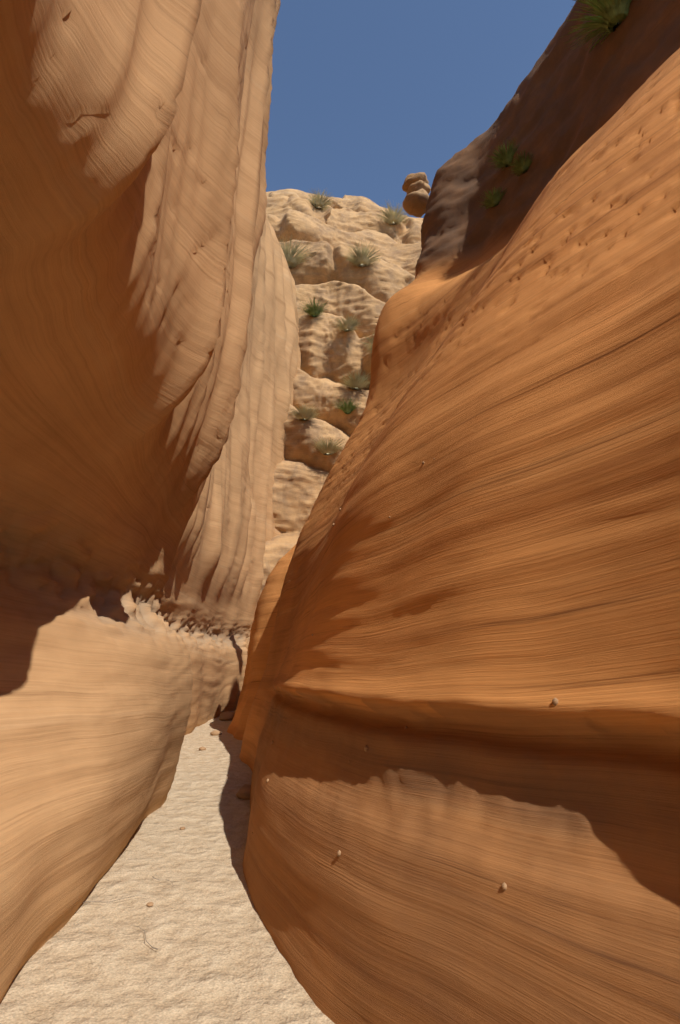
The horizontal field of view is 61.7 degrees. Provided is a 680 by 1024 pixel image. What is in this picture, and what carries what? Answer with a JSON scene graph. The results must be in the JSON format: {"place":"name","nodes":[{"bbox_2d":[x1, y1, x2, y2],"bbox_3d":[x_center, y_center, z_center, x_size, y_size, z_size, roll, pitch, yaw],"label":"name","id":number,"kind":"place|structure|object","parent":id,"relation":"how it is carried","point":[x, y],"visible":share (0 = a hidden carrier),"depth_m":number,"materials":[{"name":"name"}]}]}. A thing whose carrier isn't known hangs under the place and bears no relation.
{"place":"outdoors","nodes":[
{"label":"outdoors","id":0,"kind":"place"},
{"bbox_2d":[0,711,334,1023],"bbox_3d":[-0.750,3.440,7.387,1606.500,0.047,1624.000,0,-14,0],"label":"ground","id":1,"kind":"structure","parent":0,"point":[216,957],"depth_m":3.20,"materials":[{"name":"beige sand"}]},
{"bbox_2d":[82,895,139,902],"bbox_3d":[-1.465,2.473,3.624,0.439,0.018,0.023,4,-15,-16],"label":"twig","id":2,"kind":"object","parent":1,"relation":"on","point":[109,901],"visible":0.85,"depth_m":3.60,"materials":[{"name":"wood"}]},
{"bbox_2d":[0,0,300,1002],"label":"wall","id":3,"kind":"structure","parent":1,"relation":"on","point":[150,358],"depth_m":3.88,"materials":[{"name":"stone"}]},
{"bbox_2d":[210,730,221,735],"bbox_3d":[-2.440,4.351,11.203,0.207,0.098,0.200,-7,-16,27],"label":"floor rock","id":4,"kind":"object","parent":1,"relation":"on","point":[215,733],"visible":0.97,"depth_m":11.14,"materials":[{"name":"beige stone"}]},
{"bbox_2d":[219,711,234,720],"bbox_3d":[-2.710,4.926,13.749,0.421,0.214,0.473,8,-16,-28],"label":"floor rock","id":5,"kind":"object","parent":1,"relation":"on","point":[227,716],"visible":0.84,"depth_m":13.58,"materials":[{"name":"brown stone"}]},
{"bbox_2d":[236,784,250,799],"bbox_3d":[-1.016,3.146,6.391,0.298,0.146,0.308,6,-15,-23],"label":"floor rock","id":6,"kind":"object","parent":1,"relation":"on","point":[243,792],"visible":0.47,"depth_m":6.29,"materials":[{"name":"brown stone"}]},
{"bbox_2d":[227,545,295,739],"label":"wall","id":7,"kind":"structure","parent":1,"relation":"on","point":[263,625],"depth_m":11.20,"materials":[{"name":"stone"}]},
{"bbox_2d":[240,0,679,1023],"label":"wall","id":8,"kind":"structure","parent":1,"relation":"on","point":[484,588],"depth_m":2.82,"materials":[{"name":"stone"}]},
{"bbox_2d":[252,458,557,890],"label":"concretions","id":9,"kind":"object","parent":8,"relation":"on","point":[555,703],"visible":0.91,"depth_m":2.82,"materials":[{"name":"brown stone"}]},
{"bbox_2d":[402,172,430,217],"bbox_3d":[1.720,-7.162,12.822,0.598,0.891,0.636,5,-15,-19],"label":"balanced rock","id":10,"kind":"object","parent":8,"relation":"on","point":[416,188],"visible":0.95,"depth_m":12.64,"materials":[{"name":"stone"}]},
{"bbox_2d":[245,189,422,648],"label":"cliff","id":11,"kind":"structure","parent":0,"point":[330,353],"depth_m":25.34,"materials":[{"name":"stone"}]},
{"bbox_2d":[276,188,409,454],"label":"desert shrubs","id":12,"kind":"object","parent":11,"relation":"on","point":[363,257],"depth_m":25.60,"materials":[{"name":"green plant"}]},
{"bbox_2d":[297,0,631,413],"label":"shrubs","id":13,"kind":"object","parent":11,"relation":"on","point":[611,13],"visible":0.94,"depth_m":8.13,"materials":[{"name":"green plant"}]},
{"bbox_2d":[265,0,575,217],"label":"sky","id":14,"kind":"structure","parent":0,"point":[367,96],"materials":[{"name":"blue"}]}
]}

